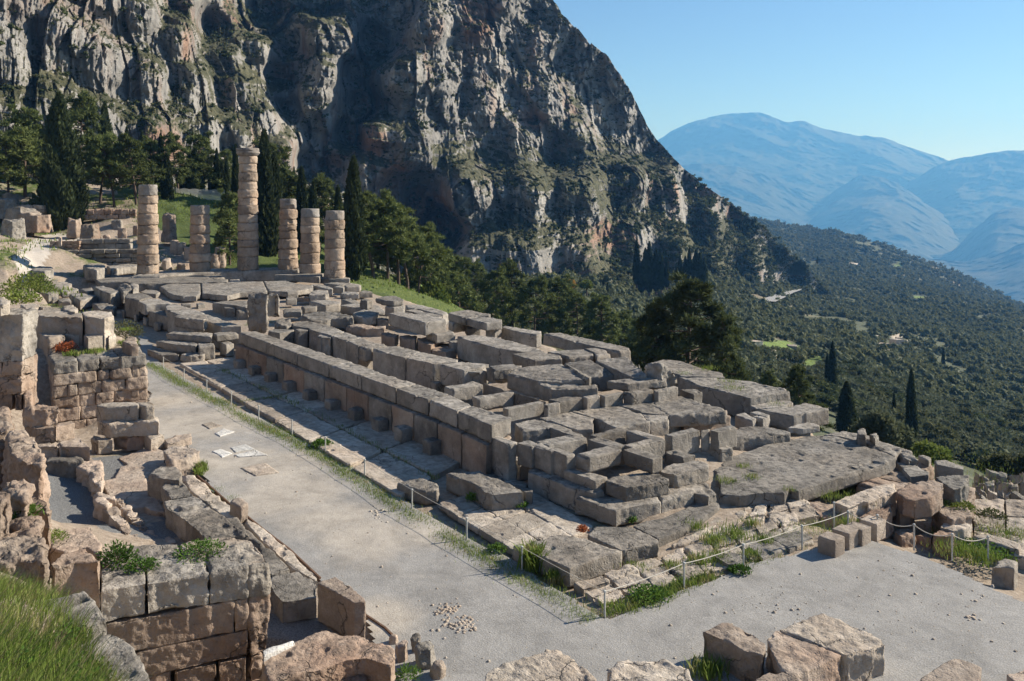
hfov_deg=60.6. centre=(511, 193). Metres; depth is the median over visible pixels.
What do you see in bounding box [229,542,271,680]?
return wall
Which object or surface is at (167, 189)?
cypress tree
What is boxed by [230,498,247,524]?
marker stone
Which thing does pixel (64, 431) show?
stone block
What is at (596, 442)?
stone block
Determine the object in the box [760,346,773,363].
olive tree
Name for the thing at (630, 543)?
stone slab
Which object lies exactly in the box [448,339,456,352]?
stone block
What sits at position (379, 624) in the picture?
path edging
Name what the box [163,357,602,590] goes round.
cord
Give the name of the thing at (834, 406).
olive tree
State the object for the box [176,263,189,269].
slope rock
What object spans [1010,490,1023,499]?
tumbled block
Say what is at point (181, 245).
slope rock
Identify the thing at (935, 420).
olive tree
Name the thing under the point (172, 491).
stone slab
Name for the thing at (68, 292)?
boulder
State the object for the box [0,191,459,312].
turf
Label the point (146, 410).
stone block
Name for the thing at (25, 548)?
stone block
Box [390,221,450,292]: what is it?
pine tree
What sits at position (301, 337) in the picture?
stone block
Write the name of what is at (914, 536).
rope post
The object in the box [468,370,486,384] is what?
stone block
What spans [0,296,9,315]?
stone block
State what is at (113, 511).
stone block
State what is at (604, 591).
rope post
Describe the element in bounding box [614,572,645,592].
rough stone
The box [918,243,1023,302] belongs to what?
hill
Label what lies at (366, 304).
stone block
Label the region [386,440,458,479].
paving slab
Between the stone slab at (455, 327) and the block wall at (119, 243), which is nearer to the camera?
the stone slab at (455, 327)
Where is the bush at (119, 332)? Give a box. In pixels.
[114,319,145,337]
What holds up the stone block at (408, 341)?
on the ground at (70, 503)
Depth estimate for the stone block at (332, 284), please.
79.87 m
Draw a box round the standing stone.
[247,291,268,333]
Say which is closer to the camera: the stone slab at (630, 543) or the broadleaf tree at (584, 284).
the stone slab at (630, 543)
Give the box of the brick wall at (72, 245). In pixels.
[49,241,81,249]
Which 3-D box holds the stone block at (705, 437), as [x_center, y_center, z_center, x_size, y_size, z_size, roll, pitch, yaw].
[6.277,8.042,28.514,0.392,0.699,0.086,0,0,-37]
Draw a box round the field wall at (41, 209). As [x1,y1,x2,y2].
[16,204,46,214]
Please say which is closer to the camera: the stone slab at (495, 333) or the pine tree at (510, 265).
the stone slab at (495, 333)
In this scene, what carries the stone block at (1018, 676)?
on the ground at (70, 503)
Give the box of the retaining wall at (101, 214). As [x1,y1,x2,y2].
[84,208,136,219]
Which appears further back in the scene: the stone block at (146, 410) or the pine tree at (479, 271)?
the pine tree at (479, 271)
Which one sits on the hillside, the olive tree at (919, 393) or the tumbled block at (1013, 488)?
the olive tree at (919, 393)
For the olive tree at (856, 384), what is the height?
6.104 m
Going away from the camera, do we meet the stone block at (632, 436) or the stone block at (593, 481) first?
the stone block at (593, 481)
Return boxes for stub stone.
[122,310,125,317]
[143,317,148,325]
[154,322,161,330]
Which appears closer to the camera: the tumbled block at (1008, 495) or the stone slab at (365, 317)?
the tumbled block at (1008, 495)
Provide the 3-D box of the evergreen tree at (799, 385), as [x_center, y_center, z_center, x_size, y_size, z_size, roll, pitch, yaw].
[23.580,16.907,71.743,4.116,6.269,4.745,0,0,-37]
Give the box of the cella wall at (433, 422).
[234,331,511,474]
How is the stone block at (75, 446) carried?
on the ground at (70, 503)
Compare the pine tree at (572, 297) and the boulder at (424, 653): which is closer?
the boulder at (424, 653)
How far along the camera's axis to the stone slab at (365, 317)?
55.45 m
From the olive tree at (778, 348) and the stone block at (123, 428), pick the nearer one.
the stone block at (123, 428)
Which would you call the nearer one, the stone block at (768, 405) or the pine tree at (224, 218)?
the stone block at (768, 405)
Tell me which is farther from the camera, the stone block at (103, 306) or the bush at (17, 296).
the stone block at (103, 306)
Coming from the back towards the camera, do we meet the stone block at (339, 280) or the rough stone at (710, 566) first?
the stone block at (339, 280)
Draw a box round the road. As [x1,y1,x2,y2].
[758,289,799,301]
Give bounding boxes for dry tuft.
[576,524,589,532]
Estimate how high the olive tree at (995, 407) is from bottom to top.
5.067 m
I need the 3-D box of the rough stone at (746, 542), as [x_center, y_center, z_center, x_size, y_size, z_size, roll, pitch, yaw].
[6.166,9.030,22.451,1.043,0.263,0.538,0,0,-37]
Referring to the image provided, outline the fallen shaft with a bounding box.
[106,264,136,274]
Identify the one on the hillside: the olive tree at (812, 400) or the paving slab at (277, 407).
the olive tree at (812, 400)
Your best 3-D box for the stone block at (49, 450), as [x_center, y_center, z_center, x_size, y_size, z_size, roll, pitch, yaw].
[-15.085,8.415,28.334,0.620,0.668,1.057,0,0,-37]
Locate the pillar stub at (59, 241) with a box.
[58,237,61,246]
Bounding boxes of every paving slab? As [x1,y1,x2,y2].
[180,360,223,376]
[199,371,246,390]
[207,357,235,370]
[221,383,272,405]
[227,368,263,383]
[246,397,303,422]
[251,380,296,397]
[276,412,339,442]
[278,391,324,412]
[308,407,366,430]
[310,430,379,466]
[345,421,400,453]
[353,453,430,499]
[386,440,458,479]
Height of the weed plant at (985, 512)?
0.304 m
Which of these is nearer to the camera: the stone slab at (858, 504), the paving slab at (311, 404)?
the stone slab at (858, 504)
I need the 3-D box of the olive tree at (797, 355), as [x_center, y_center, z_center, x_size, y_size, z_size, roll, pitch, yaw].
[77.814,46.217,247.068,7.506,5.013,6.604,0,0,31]
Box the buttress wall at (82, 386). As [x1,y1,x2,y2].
[47,347,147,428]
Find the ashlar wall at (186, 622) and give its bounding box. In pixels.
[100,547,248,680]
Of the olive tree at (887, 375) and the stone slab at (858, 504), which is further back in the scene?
the olive tree at (887, 375)
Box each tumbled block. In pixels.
[973,472,981,483]
[975,483,984,493]
[975,490,987,499]
[979,489,986,497]
[981,475,988,491]
[985,469,999,480]
[985,480,994,496]
[987,488,996,499]
[994,479,999,491]
[996,489,1003,496]
[997,472,1006,483]
[998,482,1012,497]
[1005,490,1011,498]
[1008,475,1020,483]
[1009,484,1017,491]
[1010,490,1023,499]
[1016,482,1023,495]
[1019,472,1023,481]
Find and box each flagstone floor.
[103,449,165,517]
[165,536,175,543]
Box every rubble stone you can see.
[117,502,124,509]
[120,505,131,517]
[126,511,136,521]
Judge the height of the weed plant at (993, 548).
0.400 m
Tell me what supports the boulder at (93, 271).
on the ground at (70, 503)
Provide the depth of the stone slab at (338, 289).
73.47 m
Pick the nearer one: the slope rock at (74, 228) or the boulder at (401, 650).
the boulder at (401, 650)
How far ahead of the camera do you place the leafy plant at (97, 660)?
8.57 m
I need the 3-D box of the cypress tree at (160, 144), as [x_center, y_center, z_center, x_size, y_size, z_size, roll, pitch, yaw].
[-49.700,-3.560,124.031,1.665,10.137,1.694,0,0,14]
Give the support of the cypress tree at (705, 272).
on the hillside
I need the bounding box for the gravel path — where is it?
[138,334,1023,680]
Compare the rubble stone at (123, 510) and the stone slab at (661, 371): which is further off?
the stone slab at (661, 371)
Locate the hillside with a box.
[420,227,1023,486]
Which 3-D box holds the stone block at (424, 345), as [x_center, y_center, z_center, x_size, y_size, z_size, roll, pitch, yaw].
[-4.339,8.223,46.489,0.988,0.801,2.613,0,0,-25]
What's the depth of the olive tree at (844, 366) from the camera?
232.82 m
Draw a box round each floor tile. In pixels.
[438,495,480,520]
[458,508,501,533]
[479,520,524,546]
[486,508,524,519]
[503,533,537,554]
[505,512,547,533]
[523,493,548,511]
[528,522,570,540]
[529,502,569,521]
[550,513,591,537]
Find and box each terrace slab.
[973,515,1004,534]
[974,499,1004,517]
[974,531,1005,560]
[1005,499,1023,517]
[1006,517,1023,535]
[1006,535,1023,569]
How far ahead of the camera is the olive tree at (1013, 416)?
204.15 m
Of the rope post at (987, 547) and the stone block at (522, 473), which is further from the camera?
the stone block at (522, 473)
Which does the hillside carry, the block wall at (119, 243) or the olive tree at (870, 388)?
the olive tree at (870, 388)
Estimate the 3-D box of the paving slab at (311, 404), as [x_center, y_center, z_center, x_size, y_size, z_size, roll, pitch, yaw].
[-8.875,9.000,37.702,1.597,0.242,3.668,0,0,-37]
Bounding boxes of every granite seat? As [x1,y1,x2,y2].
[818,531,844,557]
[832,524,858,549]
[846,521,870,546]
[860,515,885,541]
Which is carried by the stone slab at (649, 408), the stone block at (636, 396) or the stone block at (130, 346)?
the stone block at (636, 396)
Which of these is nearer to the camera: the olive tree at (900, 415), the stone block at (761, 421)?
the stone block at (761, 421)
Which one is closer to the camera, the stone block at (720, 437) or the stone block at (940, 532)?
the stone block at (940, 532)
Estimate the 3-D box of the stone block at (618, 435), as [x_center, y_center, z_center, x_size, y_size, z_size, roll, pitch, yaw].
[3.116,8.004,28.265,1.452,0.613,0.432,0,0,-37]
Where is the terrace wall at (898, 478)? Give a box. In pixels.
[856,462,934,522]
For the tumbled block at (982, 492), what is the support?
on the ground at (70, 503)
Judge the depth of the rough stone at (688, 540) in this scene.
22.68 m
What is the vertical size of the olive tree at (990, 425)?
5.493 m
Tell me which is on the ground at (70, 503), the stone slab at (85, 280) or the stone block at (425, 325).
the stone slab at (85, 280)
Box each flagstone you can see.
[202,422,221,428]
[212,449,231,456]
[215,428,233,436]
[231,444,254,452]
[234,449,266,456]
[240,463,278,475]
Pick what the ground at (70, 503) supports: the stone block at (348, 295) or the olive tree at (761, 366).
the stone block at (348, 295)
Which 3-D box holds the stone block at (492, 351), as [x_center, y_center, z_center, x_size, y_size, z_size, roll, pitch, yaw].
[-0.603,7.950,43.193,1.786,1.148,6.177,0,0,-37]
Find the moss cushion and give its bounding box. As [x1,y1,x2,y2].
[943,499,977,512]
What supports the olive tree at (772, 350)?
on the hillside
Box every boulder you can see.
[0,406,14,491]
[0,430,51,527]
[0,492,11,537]
[2,479,35,519]
[31,266,53,281]
[49,282,71,291]
[49,591,106,640]
[59,287,78,297]
[80,634,149,680]
[83,263,105,280]
[130,283,138,293]
[174,314,207,330]
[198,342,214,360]
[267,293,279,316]
[274,318,291,329]
[389,634,397,644]
[395,640,407,662]
[410,633,420,651]
[413,640,435,669]
[430,660,445,679]
[485,649,596,680]
[607,659,691,680]
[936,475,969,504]
[966,487,975,529]
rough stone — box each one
[574,575,609,595]
[585,584,617,601]
[595,590,624,606]
[604,564,638,586]
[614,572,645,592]
[622,580,650,598]
[632,558,662,572]
[640,566,670,579]
[647,574,677,587]
[661,548,686,566]
[669,558,695,576]
[671,525,715,548]
[675,565,703,583]
[684,541,712,558]
[696,549,714,564]
[699,562,726,577]
[704,518,743,540]
[708,517,721,523]
[711,534,734,550]
[713,552,744,571]
[717,543,741,553]
[725,505,754,522]
[735,527,756,542]
[739,535,759,551]
[740,514,766,531]
[746,503,767,518]
[756,520,778,534]
[763,528,781,538]
[768,503,788,515]
[768,510,792,526]
[777,512,797,527]
[781,524,805,533]
[786,498,809,512]
[790,504,820,524]
[798,532,813,548]
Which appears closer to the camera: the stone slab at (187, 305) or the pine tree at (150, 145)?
the stone slab at (187, 305)
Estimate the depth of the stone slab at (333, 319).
54.48 m
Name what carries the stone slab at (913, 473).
on the terrace wall at (898, 478)
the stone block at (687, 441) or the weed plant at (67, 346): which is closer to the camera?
the stone block at (687, 441)
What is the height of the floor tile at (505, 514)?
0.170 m
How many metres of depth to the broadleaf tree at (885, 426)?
59.14 m
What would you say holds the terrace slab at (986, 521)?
on the ground at (70, 503)
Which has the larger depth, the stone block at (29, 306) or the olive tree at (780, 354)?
the olive tree at (780, 354)
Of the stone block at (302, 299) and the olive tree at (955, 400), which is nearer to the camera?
the stone block at (302, 299)
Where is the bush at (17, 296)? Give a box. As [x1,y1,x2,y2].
[0,288,42,304]
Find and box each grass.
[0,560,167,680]
[0,565,147,680]
[40,303,1023,680]
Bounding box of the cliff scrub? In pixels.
[0,0,831,296]
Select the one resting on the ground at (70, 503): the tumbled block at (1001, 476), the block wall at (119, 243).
the tumbled block at (1001, 476)
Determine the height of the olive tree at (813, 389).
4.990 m
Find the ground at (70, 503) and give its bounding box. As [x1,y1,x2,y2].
[0,173,1023,680]
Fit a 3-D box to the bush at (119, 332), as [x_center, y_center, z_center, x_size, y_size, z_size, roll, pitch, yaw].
[-17.195,6.007,39.031,1.695,0.828,1.726,0,0,-37]
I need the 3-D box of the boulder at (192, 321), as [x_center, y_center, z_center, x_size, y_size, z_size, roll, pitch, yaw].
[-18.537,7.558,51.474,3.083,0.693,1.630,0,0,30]
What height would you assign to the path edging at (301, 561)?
0.120 m
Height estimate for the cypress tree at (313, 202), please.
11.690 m
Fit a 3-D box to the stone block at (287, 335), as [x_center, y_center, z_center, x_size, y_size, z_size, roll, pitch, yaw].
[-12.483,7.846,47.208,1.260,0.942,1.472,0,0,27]
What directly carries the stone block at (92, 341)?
on the buttress wall at (82, 386)
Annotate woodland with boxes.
[477,270,1023,407]
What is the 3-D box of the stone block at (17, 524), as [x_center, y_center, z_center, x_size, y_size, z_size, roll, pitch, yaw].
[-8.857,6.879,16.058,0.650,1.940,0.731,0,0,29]
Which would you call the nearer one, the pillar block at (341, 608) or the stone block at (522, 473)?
the pillar block at (341, 608)
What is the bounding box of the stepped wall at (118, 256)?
[66,248,136,264]
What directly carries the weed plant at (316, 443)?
on the gravel path
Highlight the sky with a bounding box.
[553,0,1023,160]
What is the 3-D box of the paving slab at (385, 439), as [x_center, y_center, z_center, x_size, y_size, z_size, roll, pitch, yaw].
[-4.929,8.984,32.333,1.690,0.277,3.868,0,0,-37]
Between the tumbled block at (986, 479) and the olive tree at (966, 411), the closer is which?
the tumbled block at (986, 479)
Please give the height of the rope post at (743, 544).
0.700 m
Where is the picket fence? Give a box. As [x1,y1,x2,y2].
[173,188,222,199]
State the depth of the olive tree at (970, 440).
131.97 m
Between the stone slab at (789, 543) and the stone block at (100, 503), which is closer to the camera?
the stone slab at (789, 543)
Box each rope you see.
[606,512,846,591]
[849,512,986,540]
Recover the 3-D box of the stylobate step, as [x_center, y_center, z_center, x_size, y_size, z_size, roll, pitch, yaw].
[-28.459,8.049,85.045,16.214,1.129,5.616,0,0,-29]
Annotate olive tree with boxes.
[740,349,762,364]
[742,369,759,382]
[746,345,764,354]
[756,363,786,374]
[756,366,794,383]
[759,344,779,360]
[759,380,793,398]
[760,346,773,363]
[763,357,791,370]
[772,345,783,356]
[772,346,782,358]
[781,348,794,360]
[787,350,802,361]
[790,364,813,374]
[790,390,817,404]
[804,375,823,385]
[809,385,819,394]
[811,363,824,370]
[812,380,840,401]
[813,368,823,373]
[815,392,837,407]
[817,391,838,411]
[830,399,862,413]
[837,363,848,369]
[837,375,851,381]
[838,385,859,399]
[839,375,857,382]
[840,358,866,365]
[845,364,864,375]
[847,370,858,377]
[849,380,867,389]
[852,363,873,374]
[852,386,869,393]
[853,398,870,405]
[857,391,888,407]
[857,402,897,418]
[857,407,890,419]
[859,382,875,391]
[860,373,881,380]
[868,364,880,375]
[869,389,891,401]
[870,378,883,383]
[872,379,902,387]
[873,389,895,399]
[875,382,906,395]
[875,385,894,393]
[876,375,893,381]
[877,373,893,379]
[881,404,905,411]
[882,397,905,407]
[888,407,905,422]
[892,377,906,383]
[892,381,906,387]
[896,391,904,397]
[896,396,921,405]
[915,388,931,397]
[916,396,936,406]
[916,404,930,411]
[916,427,927,441]
[917,409,930,418]
[917,417,947,427]
[918,415,932,421]
[919,419,944,433]
[920,387,935,395]
[926,410,946,419]
[926,426,968,452]
[928,436,960,455]
[930,395,943,401]
[932,405,956,416]
[934,417,963,430]
[935,394,952,401]
[937,400,958,407]
[937,403,959,412]
[940,417,966,427]
[947,398,977,408]
[947,412,972,420]
[954,406,974,418]
[955,424,993,437]
[956,432,981,459]
[957,400,977,408]
[958,429,986,442]
[961,449,991,463]
[962,419,988,429]
[965,416,985,422]
[967,439,1013,454]
[969,413,994,420]
[971,409,983,414]
[974,400,990,406]
[978,407,991,411]
[979,421,999,429]
[980,417,1000,426]
[983,408,1008,420]
[984,430,1012,443]
[985,406,1007,414]
[986,405,1007,412]
[990,428,1016,437]
[991,414,1010,422]
[994,417,1009,426]
[994,439,1023,451]
[995,401,1014,411]
[1003,411,1021,421]
[1005,421,1023,431]
[1006,406,1023,413]
[1007,448,1023,479]
[1011,435,1023,446]
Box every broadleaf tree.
[420,281,451,304]
[578,279,593,295]
[846,408,906,445]
[892,417,919,450]
[910,438,953,464]
[974,452,1018,474]
[1007,452,1023,474]
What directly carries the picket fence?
on the ground at (70, 503)
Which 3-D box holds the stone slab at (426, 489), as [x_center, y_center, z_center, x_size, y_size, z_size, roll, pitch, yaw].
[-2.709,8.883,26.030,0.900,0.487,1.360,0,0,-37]
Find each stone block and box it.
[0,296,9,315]
[0,519,49,588]
[9,515,41,537]
[20,304,43,309]
[22,404,59,427]
[23,388,33,407]
[25,426,54,443]
[32,497,51,566]
[36,306,82,348]
[38,443,58,460]
[39,332,64,358]
[41,291,58,301]
[45,456,83,477]
[50,527,102,594]
[51,549,99,607]
[52,297,57,306]
[53,421,74,442]
[57,298,70,306]
[57,437,89,460]
[66,334,78,347]
[69,293,97,309]
[76,460,104,496]
[80,288,93,294]
[82,311,113,349]
[83,334,103,351]
[91,436,112,454]
[92,302,116,316]
[93,491,115,506]
[93,497,111,520]
[94,286,121,306]
[96,402,138,420]
[97,417,158,437]
[102,506,120,523]
[108,334,115,349]
[108,515,127,528]
[113,436,143,450]
[119,521,130,534]
[122,336,138,396]
[125,293,151,319]
[137,402,154,419]
[138,299,171,314]
[143,434,163,450]
[147,348,178,361]
[147,467,182,502]
[149,310,167,330]
[163,445,199,475]
[164,434,191,449]
[165,304,241,349]
[180,351,204,362]
[182,475,232,517]
[212,301,247,319]
[220,341,233,356]
[223,306,234,316]
[229,279,240,281]
[236,309,248,319]
[244,519,317,587]
[260,631,395,680]
[268,329,293,343]
[274,273,323,282]
[283,308,301,317]
[286,298,296,304]
[292,321,338,347]
[295,329,307,347]
[297,296,308,301]
[301,305,316,313]
[309,290,328,300]
[309,300,340,311]
[309,326,343,355]
[316,334,330,355]
[320,276,349,283]
[323,282,349,287]
[332,332,360,359]
[340,292,358,298]
[340,674,366,680]
[341,298,359,304]
[344,283,360,291]
[346,338,373,369]
[359,290,372,297]
[359,343,385,361]
[360,298,372,309]
[373,346,419,380]
[381,332,398,345]
[389,312,445,335]
[399,335,416,350]
[405,305,448,324]
[405,309,441,317]
[406,352,457,387]
[417,337,438,353]
[426,330,454,343]
[430,380,444,392]
[432,343,457,358]
[440,362,488,385]
[444,381,482,400]
[446,471,523,510]
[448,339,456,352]
[457,335,543,365]
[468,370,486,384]
[472,391,513,410]
[483,384,545,405]
[484,436,517,479]
[486,365,521,383]
[501,326,540,347]
[503,401,543,420]
[514,420,557,442]
[515,486,532,503]
[516,456,528,480]
[517,440,536,468]
[528,468,603,510]
[533,443,554,473]
[536,435,586,456]
[543,333,630,360]
[544,402,559,416]
[548,396,582,413]
[550,425,583,438]
[551,448,575,477]
[563,469,607,492]
[574,493,660,526]
[576,446,621,472]
[582,394,599,409]
[587,437,624,466]
[589,428,628,443]
[600,392,622,406]
[605,472,668,501]
[607,376,666,390]
[623,388,652,404]
[623,448,661,473]
[624,438,664,466]
[626,430,662,443]
[641,413,668,435]
[654,386,677,401]
[659,460,708,487]
[664,449,694,465]
[665,428,699,453]
[679,377,789,415]
[680,389,701,402]
[701,429,709,450]
[703,623,765,680]
[707,440,732,461]
[710,425,736,450]
[733,426,790,450]
[735,413,755,427]
[750,400,792,411]
[750,411,769,427]
[753,416,766,426]
[755,672,801,680]
[756,406,804,429]
[766,631,840,680]
[780,613,884,680]
[787,422,819,433]
[788,403,828,425]
[809,501,839,527]
[856,428,866,446]
[859,504,893,540]
[869,433,878,445]
[893,528,915,547]
[896,479,943,518]
[899,449,918,465]
[916,533,932,548]
[918,455,930,466]
[920,659,981,680]
[933,529,954,559]
[934,460,963,480]
[940,523,972,553]
[972,534,1020,554]
[991,559,1017,590]
[1007,670,1023,680]
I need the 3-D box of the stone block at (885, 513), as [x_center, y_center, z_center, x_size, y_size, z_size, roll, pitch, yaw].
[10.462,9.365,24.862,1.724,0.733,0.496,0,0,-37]
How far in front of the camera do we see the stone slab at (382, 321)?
55.64 m
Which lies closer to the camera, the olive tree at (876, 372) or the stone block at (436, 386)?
the stone block at (436, 386)
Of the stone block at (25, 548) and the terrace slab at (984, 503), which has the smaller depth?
the stone block at (25, 548)
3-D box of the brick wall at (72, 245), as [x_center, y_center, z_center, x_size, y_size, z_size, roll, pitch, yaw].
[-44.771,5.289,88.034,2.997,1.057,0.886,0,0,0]
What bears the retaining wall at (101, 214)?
on the ground at (70, 503)
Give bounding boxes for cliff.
[0,0,827,294]
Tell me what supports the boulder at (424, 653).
on the ground at (70, 503)
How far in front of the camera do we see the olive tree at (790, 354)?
236.02 m
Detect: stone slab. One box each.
[62,305,77,313]
[81,274,115,282]
[95,274,227,291]
[100,544,178,594]
[118,283,131,302]
[140,290,159,297]
[156,339,197,352]
[159,284,200,301]
[161,481,192,509]
[164,496,209,541]
[166,331,212,342]
[179,537,264,588]
[181,303,190,308]
[185,509,248,542]
[196,303,204,308]
[201,281,266,300]
[204,275,225,278]
[213,332,238,341]
[226,517,289,577]
[264,281,312,296]
[270,571,316,622]
[286,291,297,298]
[301,311,353,326]
[312,284,332,295]
[333,285,343,292]
[340,303,388,320]
[346,324,385,336]
[353,309,378,324]
[375,296,403,306]
[377,316,388,328]
[385,305,404,315]
[397,478,439,504]
[448,310,490,324]
[448,321,464,332]
[462,471,527,487]
[465,316,501,330]
[465,326,480,335]
[486,330,501,337]
[489,364,519,380]
[507,364,588,396]
[512,351,561,366]
[512,535,621,587]
[538,382,597,400]
[538,412,593,441]
[548,349,593,364]
[564,360,613,391]
[572,406,649,433]
[585,348,609,362]
[588,527,658,565]
[596,356,645,391]
[616,401,680,433]
[633,501,719,547]
[644,363,678,400]
[653,359,724,395]
[654,396,725,427]
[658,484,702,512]
[681,410,730,434]
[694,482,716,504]
[714,435,895,506]
[749,539,784,560]
[773,531,812,553]
[824,431,902,465]
[835,484,895,524]
[893,501,914,525]
[897,462,928,483]
[931,501,972,537]
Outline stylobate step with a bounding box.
[131,267,298,281]
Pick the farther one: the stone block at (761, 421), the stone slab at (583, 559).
the stone block at (761, 421)
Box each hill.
[681,163,922,214]
[714,188,959,258]
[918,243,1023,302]
[930,207,1023,261]
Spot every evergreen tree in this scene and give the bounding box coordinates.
[617,270,754,379]
[631,296,683,368]
[698,309,752,380]
[760,367,780,386]
[775,363,833,432]
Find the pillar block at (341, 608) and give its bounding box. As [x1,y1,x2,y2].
[317,577,365,637]
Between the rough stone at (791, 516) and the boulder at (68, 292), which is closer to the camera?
the rough stone at (791, 516)
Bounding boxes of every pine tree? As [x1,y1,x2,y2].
[0,102,44,196]
[0,131,38,192]
[21,119,46,178]
[65,88,104,160]
[81,134,139,207]
[82,131,129,203]
[101,132,166,204]
[126,134,180,189]
[149,131,200,188]
[172,131,225,189]
[204,149,232,185]
[210,188,238,264]
[236,138,295,205]
[281,168,323,225]
[306,173,343,244]
[319,189,416,278]
[367,187,418,281]
[367,205,410,268]
[372,202,428,284]
[372,210,431,287]
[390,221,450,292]
[394,232,461,292]
[444,253,486,311]
[461,258,492,303]
[468,266,519,322]
[494,258,539,326]
[510,275,559,331]
[535,273,584,334]
[551,289,598,336]
[559,277,579,313]
[581,292,630,344]
[609,310,636,345]
[627,318,649,367]
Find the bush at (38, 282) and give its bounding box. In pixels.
[0,270,57,293]
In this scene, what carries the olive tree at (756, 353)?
on the hillside
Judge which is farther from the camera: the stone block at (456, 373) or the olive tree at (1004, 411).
the olive tree at (1004, 411)
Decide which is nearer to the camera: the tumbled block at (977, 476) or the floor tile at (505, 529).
the floor tile at (505, 529)
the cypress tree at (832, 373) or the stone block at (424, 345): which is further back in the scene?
the cypress tree at (832, 373)
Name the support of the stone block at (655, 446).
on the ground at (70, 503)
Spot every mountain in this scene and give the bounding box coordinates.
[657,112,947,197]
[903,150,1023,242]
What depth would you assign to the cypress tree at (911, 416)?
119.59 m
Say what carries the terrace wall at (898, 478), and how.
on the ground at (70, 503)
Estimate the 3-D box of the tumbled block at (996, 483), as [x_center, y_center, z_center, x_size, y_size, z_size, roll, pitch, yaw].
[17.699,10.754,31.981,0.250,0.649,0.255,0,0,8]
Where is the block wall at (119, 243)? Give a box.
[77,238,132,248]
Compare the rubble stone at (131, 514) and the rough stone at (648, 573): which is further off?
the rubble stone at (131, 514)
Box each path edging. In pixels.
[193,472,320,581]
[366,614,392,634]
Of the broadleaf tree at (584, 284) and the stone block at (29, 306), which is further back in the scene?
the broadleaf tree at (584, 284)
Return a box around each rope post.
[411,489,412,508]
[521,546,522,569]
[603,590,605,618]
[683,562,684,587]
[742,543,744,564]
[801,525,802,549]
[833,502,834,527]
[913,523,914,550]
[951,533,952,560]
[987,535,988,561]
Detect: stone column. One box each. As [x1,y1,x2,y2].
[136,185,159,274]
[189,205,210,271]
[236,148,259,269]
[278,199,298,269]
[299,209,320,273]
[324,211,344,278]
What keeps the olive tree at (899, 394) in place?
on the hillside
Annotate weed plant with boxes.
[11,503,44,519]
[46,528,69,542]
[52,340,78,351]
[95,539,140,570]
[121,555,162,574]
[171,537,227,569]
[310,436,333,448]
[395,662,423,680]
[465,492,477,500]
[486,541,507,553]
[516,499,528,507]
[626,516,637,523]
[626,582,670,606]
[726,562,753,574]
[953,536,1016,565]
[974,507,1008,521]
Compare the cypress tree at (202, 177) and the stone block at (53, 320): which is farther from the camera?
the cypress tree at (202, 177)
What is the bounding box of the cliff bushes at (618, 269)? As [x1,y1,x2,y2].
[0,0,828,300]
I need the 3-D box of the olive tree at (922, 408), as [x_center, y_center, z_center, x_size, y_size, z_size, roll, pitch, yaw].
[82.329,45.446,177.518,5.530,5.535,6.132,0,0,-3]
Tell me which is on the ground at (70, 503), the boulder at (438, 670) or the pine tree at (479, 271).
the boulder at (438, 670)
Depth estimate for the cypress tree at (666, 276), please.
339.50 m
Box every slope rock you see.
[0,198,16,218]
[0,218,25,239]
[2,193,18,203]
[5,206,36,219]
[18,211,40,220]
[25,214,52,232]
[66,217,81,237]
[80,223,101,238]
[103,234,110,238]
[111,219,122,229]
[117,228,126,238]
[133,225,137,235]
[161,213,176,242]
[161,258,171,270]
[170,240,179,254]
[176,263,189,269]
[178,242,186,255]
[183,247,189,260]
[210,254,219,268]
[214,246,225,267]
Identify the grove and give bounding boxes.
[454,268,1023,405]
[748,213,1023,329]
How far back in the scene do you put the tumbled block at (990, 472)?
32.52 m
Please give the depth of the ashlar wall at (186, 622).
16.39 m
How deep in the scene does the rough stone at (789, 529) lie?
23.35 m
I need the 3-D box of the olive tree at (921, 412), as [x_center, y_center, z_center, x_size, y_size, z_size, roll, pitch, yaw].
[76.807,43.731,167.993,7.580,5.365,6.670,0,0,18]
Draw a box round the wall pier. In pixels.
[0,307,38,410]
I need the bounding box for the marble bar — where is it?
[263,641,294,661]
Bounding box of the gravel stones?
[158,398,1016,677]
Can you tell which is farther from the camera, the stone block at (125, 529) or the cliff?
the cliff
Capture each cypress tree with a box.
[28,91,82,230]
[70,130,89,221]
[97,101,114,185]
[122,126,130,188]
[136,130,146,186]
[155,133,162,192]
[160,154,174,199]
[179,163,184,191]
[185,153,191,191]
[190,148,200,193]
[199,169,204,192]
[207,162,212,192]
[213,147,220,193]
[220,162,223,192]
[222,157,230,193]
[230,143,238,193]
[257,128,279,256]
[271,151,282,253]
[295,165,308,249]
[308,180,321,251]
[333,185,342,210]
[341,155,368,282]
[632,240,640,287]
[638,261,644,292]
[642,247,648,289]
[645,241,653,295]
[652,249,660,294]
[664,258,669,289]
[677,254,682,280]
[682,256,687,279]
[687,248,691,277]
[692,249,699,279]
[698,252,702,283]
[702,257,708,282]
[798,260,800,276]
[800,258,802,276]
[804,261,806,276]
[824,353,828,377]
[827,341,837,386]
[833,381,858,431]
[891,392,896,408]
[905,369,918,438]
[941,348,945,365]

